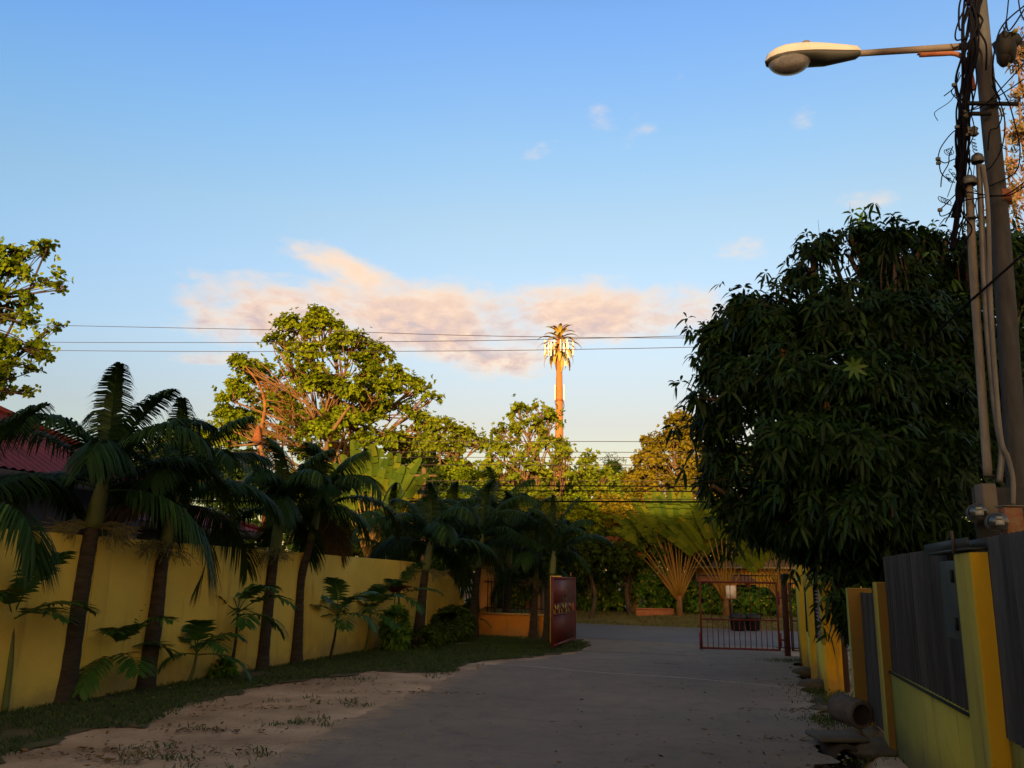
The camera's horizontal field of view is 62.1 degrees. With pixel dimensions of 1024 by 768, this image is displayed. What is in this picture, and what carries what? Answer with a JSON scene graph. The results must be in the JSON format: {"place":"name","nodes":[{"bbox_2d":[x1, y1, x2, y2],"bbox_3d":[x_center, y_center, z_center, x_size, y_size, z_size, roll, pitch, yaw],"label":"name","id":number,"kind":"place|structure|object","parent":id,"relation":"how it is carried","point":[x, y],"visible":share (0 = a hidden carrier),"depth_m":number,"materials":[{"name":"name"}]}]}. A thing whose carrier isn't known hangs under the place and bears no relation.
{"place":"outdoors","nodes":[
{"label":"outdoors","id":0,"kind":"place"},
{"bbox_2d":[14,324,633,337],"bbox_3d":[-7.761,-2.079,32.678,53.664,4.685,2.050,-3,-14,17],"label":"overhead wire","id":1,"kind":"object","parent":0,"point":[369,332],"visible":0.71,"depth_m":32.92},
{"bbox_2d":[51,347,690,351],"bbox_3d":[-7.681,-1.447,33.119,54.346,3.399,1.987,-3,-14,17],"label":"overhead wire","id":2,"kind":"object","parent":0,"point":[371,351],"visible":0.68,"depth_m":33.71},
{"bbox_2d":[58,335,698,342],"bbox_3d":[-7.662,-1.742,32.885,53.981,3.356,2.001,-3,-14,17],"label":"overhead wire","id":3,"kind":"object","parent":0,"point":[303,342],"visible":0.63,"depth_m":34.38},
{"bbox_2d":[144,440,669,441],"bbox_3d":[-6.319,2.266,34.512,59.721,1.134,0.981,-2,-13,11],"label":"overhead wire","id":4,"kind":"object","parent":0,"point":[461,441],"visible":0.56,"depth_m":34.12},
{"bbox_2d":[151,456,665,457],"bbox_3d":[-6.291,2.895,34.368,59.474,0.917,0.979,-2,-13,11],"label":"overhead wire","id":5,"kind":"object","parent":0,"point":[505,457],"visible":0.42,"depth_m":33.56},
{"bbox_2d":[0,571,907,767],"bbox_3d":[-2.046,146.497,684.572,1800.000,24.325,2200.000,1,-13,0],"label":"ground","id":6,"kind":"structure","parent":0,"point":[274,739],"depth_m":9.43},
{"bbox_2d":[0,236,73,400],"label":"almond tree","id":7,"kind":"object","parent":6,"relation":"on","point":[11,266],"visible":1,"depth_m":17.71,"materials":[{"name":"green plant"}]},
{"bbox_2d":[0,406,180,538],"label":"house","id":8,"kind":"structure","parent":6,"relation":"on","point":[39,462],"depth_m":14.47,"materials":[{"name":"red metal"}]},
{"bbox_2d":[136,503,261,546],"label":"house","id":9,"kind":"structure","parent":6,"relation":"on","point":[252,530],"depth_m":19.42,"materials":[{"name":"grey metal"}]},
{"bbox_2d":[0,529,425,711],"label":"boundary wall","id":10,"kind":"structure","parent":6,"relation":"on","point":[120,589],"depth_m":12.83,"materials":[{"name":"yellow paint"}]},
{"bbox_2d":[0,636,591,762],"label":"lawn strip","id":11,"kind":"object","parent":6,"relation":"on","point":[22,731],"visible":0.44,"depth_m":11.25,"materials":[{"name":"grass"},{"name":"soil"}]},
{"bbox_2d":[0,402,88,593],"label":"palm tree","id":12,"kind":"object","parent":11,"relation":"on","point":[29,546],"visible":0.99,"depth_m":9.88,"materials":[{"name":"plant"}]},
{"bbox_2d":[0,551,102,712],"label":"young palm","id":13,"kind":"object","parent":11,"relation":"on","point":[13,592],"visible":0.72,"depth_m":10.07,"materials":[{"name":"plant"}]},
{"bbox_2d":[0,362,248,704],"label":"palm tree","id":14,"kind":"object","parent":11,"relation":"on","point":[105,451],"visible":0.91,"depth_m":11.34,"materials":[{"name":"plant"}]},
{"bbox_2d":[72,604,180,701],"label":"young palm","id":15,"kind":"object","parent":11,"relation":"on","point":[90,680],"visible":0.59,"depth_m":11.33,"materials":[{"name":"plant"}]},
{"bbox_2d":[65,397,283,690],"bbox_3d":[-5.128,2.419,12.793,3.144,4.303,3.316,1,-13,0],"label":"palm tree","id":16,"kind":"object","parent":11,"relation":"on","point":[230,461],"visible":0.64,"depth_m":12.85,"materials":[{"name":"plant"}]},
{"bbox_2d":[158,620,251,681],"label":"young palm","id":17,"kind":"object","parent":11,"relation":"on","point":[195,630],"visible":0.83,"depth_m":12.97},
{"bbox_2d":[206,656,241,677],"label":"shrub","id":18,"kind":"object","parent":11,"relation":"on","point":[225,666],"visible":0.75,"depth_m":13.78,"materials":[{"name":"green plant"}]},
{"bbox_2d":[219,583,299,664],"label":"young palm","id":19,"kind":"object","parent":11,"relation":"on","point":[241,622],"visible":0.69,"depth_m":14.18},
{"bbox_2d":[180,438,375,669],"bbox_3d":[-4.336,3.188,15.723,2.974,4.132,3.052,-6,-14,27],"label":"palm tree","id":20,"kind":"object","parent":11,"relation":"on","point":[283,496],"visible":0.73,"depth_m":15.58,"materials":[{"name":"plant"}]},
{"bbox_2d":[231,442,405,662],"bbox_3d":[-3.752,3.375,16.762,3.322,4.221,2.965,-7,-15,29],"label":"palm tree","id":21,"kind":"object","parent":11,"relation":"on","point":[347,483],"visible":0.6,"depth_m":16.70,"materials":[{"name":"plant"}]},
{"bbox_2d":[310,577,379,658],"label":"young palm","id":22,"kind":"object","parent":11,"relation":"on","point":[335,583],"visible":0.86,"depth_m":17.07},
{"bbox_2d":[355,584,407,651],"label":"young palm","id":23,"kind":"object","parent":11,"relation":"on","point":[380,589],"visible":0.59,"depth_m":18.71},
{"bbox_2d":[377,602,412,650],"bbox_3d":[-2.660,5.569,19.329,0.837,1.197,0.764,1,-13,0],"label":"shrub","id":24,"kind":"object","parent":11,"relation":"on","point":[396,639],"visible":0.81,"depth_m":19.16,"materials":[{"name":"green plant"}]},
{"bbox_2d":[382,562,443,615],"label":"young palm","id":25,"kind":"object","parent":11,"relation":"on","point":[399,582],"visible":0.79,"depth_m":19.72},
{"bbox_2d":[347,482,503,644],"bbox_3d":[-2.122,4.624,21.721,4.041,4.075,3.701,1,-13,0],"label":"palm tree","id":26,"kind":"object","parent":11,"relation":"on","point":[441,528],"visible":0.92,"depth_m":21.83,"materials":[{"name":"plant"}]},
{"bbox_2d":[407,629,443,649],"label":"shrub","id":27,"kind":"object","parent":11,"relation":"on","point":[434,640],"visible":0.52,"depth_m":19.63,"materials":[{"name":"green plant"}]},
{"bbox_2d":[418,621,455,644],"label":"shrub","id":28,"kind":"object","parent":11,"relation":"on","point":[446,633],"visible":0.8,"depth_m":20.98,"materials":[{"name":"green plant"}]},
{"bbox_2d":[430,603,477,641],"bbox_3d":[-1.553,6.341,22.319,1.334,1.115,1.138,1,-13,0],"label":"shrub","id":29,"kind":"object","parent":11,"relation":"on","point":[461,621],"visible":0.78,"depth_m":22.13,"materials":[{"name":"green plant"}]},
{"bbox_2d":[413,479,542,636],"bbox_3d":[-0.978,5.135,24.831,3.870,4.479,3.396,1,-13,0],"label":"palm tree","id":30,"kind":"object","parent":11,"relation":"on","point":[476,528],"visible":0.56,"depth_m":24.61,"materials":[{"name":"plant"}]},
{"bbox_2d":[469,578,547,637],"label":"wall","id":31,"kind":"structure","parent":11,"relation":"on","point":[510,624],"depth_m":24.44,"materials":[{"name":"orange paint"}]},
{"bbox_2d":[468,512,592,638],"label":"palm tree","id":32,"kind":"object","parent":11,"relation":"on","point":[523,561],"visible":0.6,"depth_m":23.74,"materials":[{"name":"plant"}]},
{"bbox_2d":[489,495,612,641],"bbox_3d":[1.160,5.082,23.320,3.477,3.964,2.955,-10,-17,38],"label":"palm tree","id":33,"kind":"object","parent":11,"relation":"on","point":[554,536],"visible":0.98,"depth_m":23.05,"materials":[{"name":"plant"}]},
{"bbox_2d":[551,572,575,647],"bbox_3d":[1.319,5.616,21.380,0.062,1.731,3.153,-2,-13,14],"label":"solid gate leaf","id":34,"kind":"object","parent":11,"relation":"on","point":[563,599],"visible":1,"depth_m":21.14,"materials":[{"name":"red paint"}]},
{"bbox_2d":[327,440,429,557],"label":"fan palm","id":35,"kind":"object","parent":6,"relation":"on","point":[383,471],"visible":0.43,"depth_m":27.01,"materials":[{"name":"green plant"}]},
{"bbox_2d":[329,482,458,586],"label":"palm tree","id":36,"kind":"object","parent":6,"relation":"on","point":[392,495],"visible":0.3,"depth_m":24.60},
{"bbox_2d":[425,571,464,628],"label":"curved end wall","id":37,"kind":"structure","parent":6,"relation":"on","point":[436,601],"depth_m":25.13,"materials":[{"name":"yellow paint"}]},
{"bbox_2d":[385,481,515,578],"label":"palm tree","id":38,"kind":"object","parent":6,"relation":"on","point":[454,488],"visible":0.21,"depth_m":27.11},
{"bbox_2d":[0,634,903,767],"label":"grass","id":39,"kind":"structure","parent":6,"relation":"on","point":[400,660],"depth_m":12.66,"materials":[{"name":"plant"}]},
{"bbox_2d":[479,567,493,611],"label":"wall pillar","id":40,"kind":"structure","parent":6,"relation":"on","point":[484,585],"depth_m":25.00,"materials":[{"name":"orange paint"}]},
{"bbox_2d":[446,491,572,612],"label":"palm tree","id":41,"kind":"object","parent":6,"relation":"on","point":[507,494],"visible":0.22,"depth_m":26.07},
{"bbox_2d":[244,636,839,767],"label":"lane","id":42,"kind":"structure","parent":6,"relation":"on","point":[527,698],"depth_m":10.06,"materials":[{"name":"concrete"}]},
{"bbox_2d":[0,656,819,767],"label":"leaf litter","id":43,"kind":"object","parent":42,"relation":"on","point":[138,750],"visible":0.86,"depth_m":8.12,"materials":[{"name":"plant"}]},
{"bbox_2d":[66,668,849,767],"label":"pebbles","id":44,"kind":"object","parent":42,"relation":"on","point":[846,756],"visible":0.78,"depth_m":8.50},
{"bbox_2d":[699,581,783,650],"bbox_3d":[5.419,5.510,20.119,1.964,1.626,0.045,-2,-13,13],"label":"barred gate leaf","id":45,"kind":"object","parent":42,"relation":"on","point":[780,639],"visible":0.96,"depth_m":20.09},
{"bbox_2d":[780,574,790,655],"bbox_3d":[6.208,5.256,19.283,0.110,1.848,0.110,1,-13,0],"label":"gate pole","id":46,"kind":"object","parent":42,"relation":"on","point":[786,629],"visible":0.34,"depth_m":19.23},
{"bbox_2d":[805,729,868,767],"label":"culvert","id":47,"kind":"object","parent":42,"relation":"on","point":[833,743],"visible":0.88,"depth_m":8.40,"materials":[{"name":"concrete"}]},
{"bbox_2d":[536,323,580,524],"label":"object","id":48,"kind":"structure","parent":6,"relation":"on","point":[560,363],"depth_m":94.25,"materials":[{"name":"orange metal"}]},
{"bbox_2d":[573,447,623,500],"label":"slender tree","id":49,"kind":"object","parent":6,"relation":"on","point":[590,475],"visible":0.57,"depth_m":42.87,"materials":[{"name":"green plant"}]},
{"bbox_2d":[465,602,797,631],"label":"verge","id":50,"kind":"structure","parent":6,"relation":"on","point":[619,619],"depth_m":32.17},
{"bbox_2d":[195,465,257,520],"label":"background tree","id":51,"kind":"object","parent":50,"relation":"on","point":[233,477],"visible":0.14,"depth_m":41.04,"materials":[{"name":"green plant"}]},
{"bbox_2d":[244,364,318,540],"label":"dead tree","id":52,"kind":"object","parent":50,"relation":"on","point":[264,415],"visible":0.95,"depth_m":40.65,"materials":[{"name":"wood"}]},
{"bbox_2d":[201,303,445,518],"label":"almond tree","id":53,"kind":"object","parent":50,"relation":"on","point":[327,421],"visible":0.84,"depth_m":46.44,"materials":[{"name":"green plant"}]},
{"bbox_2d":[398,461,451,549],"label":"background tree","id":54,"kind":"object","parent":50,"relation":"on","point":[432,472],"visible":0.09,"depth_m":41.20,"materials":[{"name":"green plant"}]},
{"bbox_2d":[412,411,493,580],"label":"umbrella tree","id":55,"kind":"object","parent":50,"relation":"on","point":[451,428],"visible":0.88,"depth_m":44.24,"materials":[{"name":"green plant"}]},
{"bbox_2d":[431,454,481,492],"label":"background tree","id":56,"kind":"object","parent":50,"relation":"on","point":[463,473],"visible":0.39,"depth_m":41.97,"materials":[{"name":"green plant"}]},
{"bbox_2d":[472,394,586,607],"bbox_3d":[0.780,5.201,37.892,5.228,9.782,2.328,1,-13,0],"label":"open crowned tree","id":57,"kind":"object","parent":50,"relation":"on","point":[536,467],"visible":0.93,"depth_m":38.13,"materials":[{"name":"green plant"}]},
{"bbox_2d":[510,478,567,613],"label":"background tree","id":58,"kind":"object","parent":50,"relation":"on","point":[540,495],"visible":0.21,"depth_m":35.35,"materials":[{"name":"green plant"}]},
{"bbox_2d":[545,476,591,502],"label":"background tree","id":59,"kind":"object","parent":50,"relation":"on","point":[564,494],"visible":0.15,"depth_m":40.22,"materials":[{"name":"green plant"}]},
{"bbox_2d":[556,522,615,618],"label":"background tree","id":60,"kind":"object","parent":50,"relation":"on","point":[594,555],"visible":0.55,"depth_m":33.25,"materials":[{"name":"green plant"}]},
{"bbox_2d":[558,487,614,610],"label":"background tree","id":61,"kind":"object","parent":50,"relation":"on","point":[584,510],"visible":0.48,"depth_m":36.25,"materials":[{"name":"green plant"}]},
{"bbox_2d":[576,572,611,610],"bbox_3d":[3.385,8.790,35.891,2.152,1.831,1.664,1,-13,0],"label":"hedge bush","id":62,"kind":"object","parent":50,"relation":"on","point":[584,603],"visible":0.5,"depth_m":35.37,"materials":[{"name":"green plant"}]},
{"bbox_2d":[595,569,625,610],"bbox_3d":[4.360,8.656,35.559,1.944,1.939,1.634,1,-13,0],"label":"hedge bush","id":63,"kind":"object","parent":50,"relation":"on","point":[616,600],"visible":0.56,"depth_m":35.07,"materials":[{"name":"green plant"}]},
{"bbox_2d":[243,511,977,586],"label":"woods","id":64,"kind":"object","parent":50,"relation":"on","point":[257,523],"depth_m":59.95,"materials":[{"name":"green plant"}]},
{"bbox_2d":[589,487,633,606],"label":"background tree","id":65,"kind":"object","parent":50,"relation":"on","point":[620,508],"visible":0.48,"depth_m":37.24,"materials":[{"name":"green plant"}]},
{"bbox_2d":[603,513,670,613],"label":"background tree","id":66,"kind":"object","parent":50,"relation":"on","point":[624,560],"visible":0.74,"depth_m":33.31,"materials":[{"name":"green plant"}]},
{"bbox_2d":[623,553,667,609],"bbox_3d":[5.490,7.997,34.820,2.050,2.874,1.656,1,-13,0],"label":"hedge bush","id":67,"kind":"object","parent":50,"relation":"on","point":[642,585],"visible":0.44,"depth_m":34.27,"materials":[{"name":"green plant"}]},
{"bbox_2d":[635,608,673,615],"bbox_3d":[5.606,9.003,33.435,1.500,0.360,0.430,1,-13,0],"label":"planter","id":68,"kind":"object","parent":50,"relation":"on","point":[651,611],"visible":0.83,"depth_m":33.26,"materials":[{"name":"ceramic"}]},
{"bbox_2d":[605,484,724,615],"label":"fan palm","id":69,"kind":"object","parent":50,"relation":"on","point":[677,584],"visible":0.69,"depth_m":33.55,"materials":[{"name":"green plant"}]},
{"bbox_2d":[645,578,687,612],"bbox_3d":[6.281,8.691,34.808,2.039,1.588,1.660,1,-13,0],"label":"hedge bush","id":70,"kind":"object","parent":50,"relation":"on","point":[668,601],"visible":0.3,"depth_m":34.25,"materials":[{"name":"green plant"}]},
{"bbox_2d":[615,405,747,588],"bbox_3d":[8.010,5.772,39.891,6.411,9.681,3.003,1,-13,0],"label":"olive tree","id":71,"kind":"object","parent":50,"relation":"on","point":[638,474],"visible":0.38,"depth_m":39.92,"materials":[{"name":"green plant"}]},
{"bbox_2d":[661,521,725,580],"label":"background tree","id":72,"kind":"object","parent":50,"relation":"on","point":[710,558],"visible":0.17,"depth_m":37.65,"materials":[{"name":"green plant"}]},
{"bbox_2d":[675,580,719,614],"bbox_3d":[7.593,8.627,34.086,2.220,1.470,1.565,1,-13,0],"label":"hedge bush","id":73,"kind":"object","parent":50,"relation":"on","point":[690,602],"visible":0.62,"depth_m":33.62,"materials":[{"name":"green plant"}]},
{"bbox_2d":[652,498,747,615],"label":"fan palm","id":74,"kind":"object","parent":50,"relation":"on","point":[692,544],"visible":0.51,"depth_m":33.22,"materials":[{"name":"green plant"}]},
{"bbox_2d":[732,586,775,615],"bbox_3d":[9.521,8.509,33.050,2.339,1.260,1.639,1,-13,0],"label":"hedge bush","id":75,"kind":"object","parent":50,"relation":"on","point":[746,597],"visible":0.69,"depth_m":32.56,"materials":[{"name":"green plant"}]},
{"bbox_2d":[731,543,794,617],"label":"fan palm","id":76,"kind":"object","parent":50,"relation":"on","point":[755,561],"visible":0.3,"depth_m":32.26,"materials":[{"name":"green plant"}]},
{"bbox_2d":[685,560,861,589],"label":"house","id":77,"kind":"structure","parent":6,"relation":"on","point":[699,569],"depth_m":36.96,"materials":[{"name":"tile"}]},
{"bbox_2d":[794,565,844,701],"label":"louvred wall","id":78,"kind":"structure","parent":6,"relation":"on","point":[820,659],"depth_m":14.85,"materials":[{"name":"yellow paint"}]},
{"bbox_2d":[837,581,849,691],"bbox_3d":[5.170,3.918,13.295,0.093,1.850,0.060,1,-13,0],"label":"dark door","id":79,"kind":"structure","parent":78,"relation":"attached to","point":[845,669],"depth_m":13.16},
{"bbox_2d":[660,203,1023,654],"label":"mango tree","id":80,"kind":"object","parent":6,"relation":"on","point":[865,454],"visible":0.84,"depth_m":11.30,"materials":[{"name":"green plant"}]},
{"bbox_2d":[827,693,873,729],"bbox_3d":[3.928,3.798,9.876,0.320,0.347,0.456,4,-13,-14],"label":"concrete pipe","id":81,"kind":"object","parent":6,"relation":"on","point":[850,711],"visible":0.99,"depth_m":9.72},
{"bbox_2d":[845,588,876,725],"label":"wall pillar","id":82,"kind":"structure","parent":6,"relation":"on","point":[856,642],"depth_m":10.23,"materials":[{"name":"yellow paint"}]},
{"bbox_2d":[845,737,897,761],"bbox_3d":[3.634,3.625,8.417,0.713,0.209,0.568,1,-13,0],"label":"stone","id":83,"kind":"object","parent":6,"relation":"on","point":[876,747],"visible":0.49,"depth_m":8.26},
{"bbox_2d":[872,582,896,750],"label":"wall pillar","id":84,"kind":"structure","parent":6,"relation":"on","point":[882,627],"depth_m":8.45,"materials":[{"name":"yellow paint"}]},
{"bbox_2d":[860,592,883,730],"bbox_3d":[4.047,3.051,9.384,0.065,1.440,1.654,-2,-13,13],"label":"zinc door","id":85,"kind":"structure","parent":84,"relation":"attached to","point":[871,657],"depth_m":9.67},
{"bbox_2d":[883,551,976,767],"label":"zinc fence","id":86,"kind":"object","parent":6,"relation":"on","point":[932,723],"visible":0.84,"depth_m":6.96,"materials":[{"name":"metal"}]},
{"bbox_2d":[939,560,961,640],"bbox_3d":[2.963,1.434,5.651,0.130,0.503,0.400,-2,-13,13],"label":"electrical box","id":87,"kind":"object","parent":86,"relation":"attached to","point":[950,601],"visible":0.59,"depth_m":5.64,"materials":[{"name":"paint"}]},
{"bbox_2d":[954,552,1011,767],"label":"wall pillar","id":88,"kind":"structure","parent":6,"relation":"on","point":[991,745],"depth_m":5.08,"materials":[{"name":"yellow paint"}]},
{"bbox_2d":[924,531,987,555],"bbox_3d":[2.951,1.076,5.693,0.150,0.150,1.144,-2,-13,13],"label":"gutter","id":89,"kind":"object","parent":88,"relation":"on","point":[952,546],"visible":0.89,"depth_m":5.42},
{"bbox_2d":[963,0,1023,504],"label":"utility pole","id":90,"kind":"object","parent":6,"relation":"on","point":[1010,438],"visible":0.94,"depth_m":8.62,"materials":[{"name":"concrete"}]},
{"bbox_2d":[765,40,974,90],"bbox_3d":[3.932,-3.494,9.330,2.309,0.601,0.330,1,-13,0],"label":"street lamp","id":91,"kind":"object","parent":90,"relation":"attached to","point":[791,59],"visible":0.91,"depth_m":9.28,"materials":[{"name":"metal"}]},
{"bbox_2d":[765,50,860,67],"bbox_3d":[3.302,-3.571,9.345,1.045,0.152,0.317,1,-13,0],"label":"lower door","id":92,"kind":"structure","parent":91,"relation":"in","point":[818,58],"depth_m":9.27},
{"bbox_2d":[947,0,982,250],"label":"cable bundle","id":93,"kind":"object","parent":90,"relation":"hanging from","point":[964,95],"visible":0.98,"depth_m":9.08,"materials":[{"name":"rubber"}]},
{"bbox_2d":[934,72,1007,256],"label":"coiled wires","id":94,"kind":"object","parent":90,"relation":"attached to","point":[938,158],"visible":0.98,"depth_m":8.90,"materials":[{"name":"black rubber cable"}]},
{"bbox_2d":[924,253,1023,345],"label":"service cable","id":95,"kind":"object","parent":90,"relation":"attached to","point":[977,294],"visible":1,"depth_m":8.56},
{"bbox_2d":[954,0,1023,201],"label":"cable loops","id":96,"kind":"object","parent":90,"relation":"attached to","point":[986,56],"visible":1,"depth_m":9.10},
{"bbox_2d":[971,487,1023,551],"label":"meter board","id":97,"kind":"object","parent":90,"relation":"attached to","point":[1003,498],"visible":0.33,"depth_m":8.13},
{"bbox_2d":[965,503,987,522],"bbox_3d":[4.348,1.204,7.938,0.178,0.178,0.216,-4,-14,19],"label":"electric meter","id":98,"kind":"object","parent":97,"relation":"attached to","point":[976,513],"visible":0.94,"depth_m":7.86,"materials":[{"name":"grey metal"}]},
{"bbox_2d":[974,483,997,514],"bbox_3d":[4.463,1.111,7.993,0.131,0.337,0.150,1,-13,0],"label":"meter riser","id":99,"kind":"object","parent":97,"relation":"attached to","point":[986,495],"visible":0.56,"depth_m":7.94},
{"bbox_2d":[984,512,1008,532],"bbox_3d":[4.298,1.225,7.522,0.178,0.178,0.216,-4,-14,19],"label":"electric meter","id":100,"kind":"object","parent":97,"relation":"attached to","point":[996,522],"visible":1,"depth_m":7.45,"materials":[{"name":"grey metal"}]},
{"bbox_2d":[992,26,1023,67],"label":"splice box","id":101,"kind":"object","parent":90,"relation":"attached to","point":[1008,43],"visible":0.97,"depth_m":9.37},
{"bbox_2d":[995,505,1023,534],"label":"rusty box","id":102,"kind":"object","parent":90,"relation":"attached to","point":[1013,514],"visible":0.62,"depth_m":7.62,"materials":[{"name":"metal"}]},
{"bbox_2d":[984,17,1023,232],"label":"pink leaved tree","id":103,"kind":"object","parent":6,"relation":"on","point":[1017,94],"visible":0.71,"depth_m":24.27,"materials":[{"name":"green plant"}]},
{"bbox_2d":[986,530,1023,767],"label":"zinc fence","id":104,"kind":"object","parent":6,"relation":"on","point":[1005,552],"visible":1,"depth_m":4.75,"materials":[{"name":"metal"}]},
{"bbox_2d":[0,0,1023,571],"label":"sky","id":105,"kind":"structure","parent":0,"point":[491,169],"materials":[{"name":"blue"}]},
{"bbox_2d":[576,623,849,649],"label":"street","id":106,"kind":"structure","parent":0,"point":[648,633],"depth_m":26.01,"materials":[{"name":"asphalt"}]},
{"bbox_2d":[412,468,436,561],"bbox_3d":[-3.456,6.176,32.419,1.000,5.972,0.260,1,-13,0],"label":"utility pole","id":107,"kind":"object","parent":106,"relation":"on","point":[416,475],"visible":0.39,"depth_m":32.89,"materials":[{"name":"brown"}]},
{"bbox_2d":[197,500,711,502],"bbox_3d":[-6.162,4.441,32.796,56.814,0.402,1.053,-2,-13,11],"label":"overhead wire","id":108,"kind":"object","parent":107,"relation":"attached to","point":[573,501],"visible":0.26,"depth_m":31.04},
{"bbox_2d":[213,485,732,486],"bbox_3d":[-6.187,3.867,32.929,57.038,0.587,1.035,-2,-13,11],"label":"overhead wire","id":109,"kind":"object","parent":107,"relation":"attached to","point":[575,485],"visible":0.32,"depth_m":31.57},
{"bbox_2d":[440,466,544,572],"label":"palm tree","id":110,"kind":"object","parent":106,"relation":"on","point":[530,500],"visible":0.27,"depth_m":29.79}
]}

